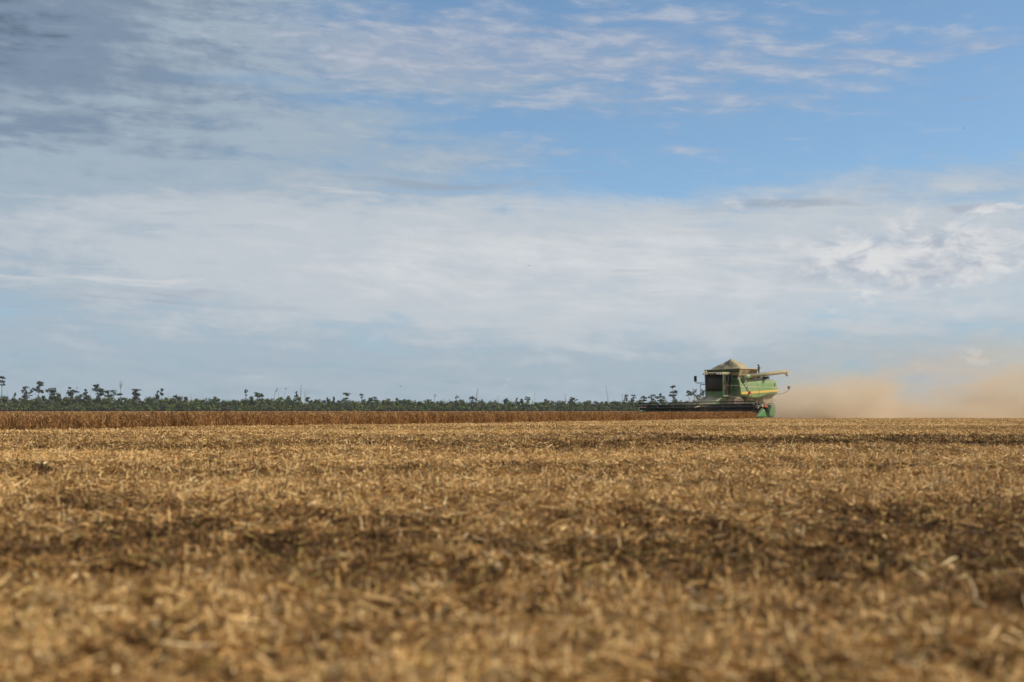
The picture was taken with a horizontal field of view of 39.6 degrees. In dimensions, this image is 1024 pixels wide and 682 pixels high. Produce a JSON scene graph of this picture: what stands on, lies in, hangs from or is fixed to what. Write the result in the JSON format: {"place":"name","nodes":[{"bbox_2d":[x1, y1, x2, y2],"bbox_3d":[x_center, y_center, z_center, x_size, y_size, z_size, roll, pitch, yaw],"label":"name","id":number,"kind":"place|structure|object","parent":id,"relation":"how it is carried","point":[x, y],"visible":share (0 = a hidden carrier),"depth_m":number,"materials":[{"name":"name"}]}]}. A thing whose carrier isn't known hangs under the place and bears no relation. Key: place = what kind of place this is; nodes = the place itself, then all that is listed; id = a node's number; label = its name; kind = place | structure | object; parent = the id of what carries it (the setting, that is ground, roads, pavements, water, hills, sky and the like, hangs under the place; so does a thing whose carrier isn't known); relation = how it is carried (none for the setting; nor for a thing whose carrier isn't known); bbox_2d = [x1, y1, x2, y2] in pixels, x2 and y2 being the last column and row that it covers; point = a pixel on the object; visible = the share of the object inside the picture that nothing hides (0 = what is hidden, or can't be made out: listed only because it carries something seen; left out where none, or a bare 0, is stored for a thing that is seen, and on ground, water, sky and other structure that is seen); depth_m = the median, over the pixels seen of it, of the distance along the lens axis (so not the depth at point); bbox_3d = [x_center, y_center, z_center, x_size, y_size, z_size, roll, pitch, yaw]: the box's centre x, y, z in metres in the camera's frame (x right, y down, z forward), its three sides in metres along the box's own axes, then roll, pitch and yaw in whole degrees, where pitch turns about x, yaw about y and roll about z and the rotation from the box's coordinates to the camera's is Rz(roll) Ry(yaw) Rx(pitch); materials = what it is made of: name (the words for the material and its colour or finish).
{"place":"outdoors","nodes":[
{"label":"outdoors","id":0,"kind":"place"},
{"bbox_2d":[0,412,1023,681],"bbox_3d":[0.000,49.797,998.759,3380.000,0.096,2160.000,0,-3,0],"label":"field ground","id":1,"kind":"structure","parent":0,"point":[816,514],"depth_m":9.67,"materials":[{"name":"beige plant"}]},
{"bbox_2d":[0,376,5,403],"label":"emergent tree","id":2,"kind":"object","parent":1,"relation":"on","point":[2,377],"visible":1,"depth_m":1403.14,"materials":[{"name":"green plant"}]},
{"bbox_2d":[20,386,31,401],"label":"emergent tree","id":3,"kind":"object","parent":1,"relation":"on","point":[24,391],"visible":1,"depth_m":1419.17,"materials":[{"name":"green plant"}]},
{"bbox_2d":[29,381,43,399],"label":"emergent tree","id":4,"kind":"object","parent":1,"relation":"on","point":[40,383],"visible":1,"depth_m":1419.09,"materials":[{"name":"green plant"}]},
{"bbox_2d":[45,388,55,397],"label":"emergent tree","id":5,"kind":"object","parent":1,"relation":"on","point":[51,390],"visible":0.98,"depth_m":1416.40,"materials":[{"name":"green plant"}]},
{"bbox_2d":[50,392,62,401],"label":"emergent tree","id":6,"kind":"object","parent":1,"relation":"on","point":[57,395],"visible":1,"depth_m":1416.47,"materials":[{"name":"green plant"}]},
{"bbox_2d":[66,387,79,397],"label":"emergent tree","id":7,"kind":"object","parent":1,"relation":"on","point":[72,392],"visible":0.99,"depth_m":1412.52,"materials":[{"name":"green plant"}]},
{"bbox_2d":[78,389,88,401],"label":"emergent tree","id":8,"kind":"object","parent":1,"relation":"on","point":[85,397],"visible":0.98,"depth_m":1413.29,"materials":[{"name":"green plant"}]},
{"bbox_2d":[90,383,104,398],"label":"emergent tree","id":9,"kind":"object","parent":1,"relation":"on","point":[97,389],"visible":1,"depth_m":1421.27,"materials":[{"name":"green plant"}]},
{"bbox_2d":[103,390,122,402],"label":"emergent tree","id":10,"kind":"object","parent":1,"relation":"on","point":[110,395],"visible":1,"depth_m":1419.33,"materials":[{"name":"green plant"}]},
{"bbox_2d":[131,389,140,404],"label":"emergent tree","id":11,"kind":"object","parent":1,"relation":"on","point":[135,395],"visible":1,"depth_m":1401.75,"materials":[{"name":"green plant"}]},
{"bbox_2d":[254,392,263,402],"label":"emergent tree","id":12,"kind":"object","parent":1,"relation":"on","point":[257,394],"visible":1,"depth_m":1407.27,"materials":[{"name":"green plant"}]},
{"bbox_2d":[0,393,702,410],"bbox_3d":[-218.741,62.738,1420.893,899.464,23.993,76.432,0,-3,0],"label":"forest","id":13,"kind":"object","parent":1,"relation":"on","point":[150,403],"visible":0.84,"depth_m":1400.47,"materials":[{"name":"green plant"}]},
{"bbox_2d":[368,397,377,402],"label":"emergent tree","id":14,"kind":"object","parent":1,"relation":"on","point":[375,399],"visible":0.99,"depth_m":1413.76,"materials":[{"name":"green plant"}]},
{"bbox_2d":[0,410,1023,429],"bbox_3d":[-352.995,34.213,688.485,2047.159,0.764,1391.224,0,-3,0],"label":"soybean crop","id":15,"kind":"object","parent":1,"relation":"on","point":[26,419],"visible":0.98,"depth_m":66.79,"materials":[{"name":"plant"}]},
{"bbox_2d":[654,393,664,401],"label":"emergent tree","id":16,"kind":"object","parent":1,"relation":"on","point":[659,396],"visible":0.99,"depth_m":1417.91,"materials":[{"name":"green plant"}]},
{"bbox_2d":[669,385,677,401],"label":"emergent tree","id":17,"kind":"object","parent":1,"relation":"on","point":[675,392],"visible":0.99,"depth_m":1409.88,"materials":[{"name":"green plant"}]},
{"bbox_2d":[636,364,789,417],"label":"combine harvester","id":18,"kind":"object","parent":1,"relation":"on","point":[726,390],"visible":0.81,"depth_m":125.10,"materials":[{"name":"metal"}]},
{"bbox_2d":[723,375,730,394],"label":"door","id":19,"kind":"structure","parent":18,"relation":"in","point":[727,388],"depth_m":124.91,"materials":[{"name":"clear glass"}]},
{"bbox_2d":[711,359,756,374],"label":"grain heap","id":20,"kind":"object","parent":18,"relation":"on","point":[730,364],"visible":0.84,"depth_m":126.11,"materials":[{"name":"beige food"}]},
{"bbox_2d":[0,0,1023,410],"label":"sky","id":21,"kind":"structure","parent":0,"point":[200,199],"materials":[{"name":"blue"}]}
]}

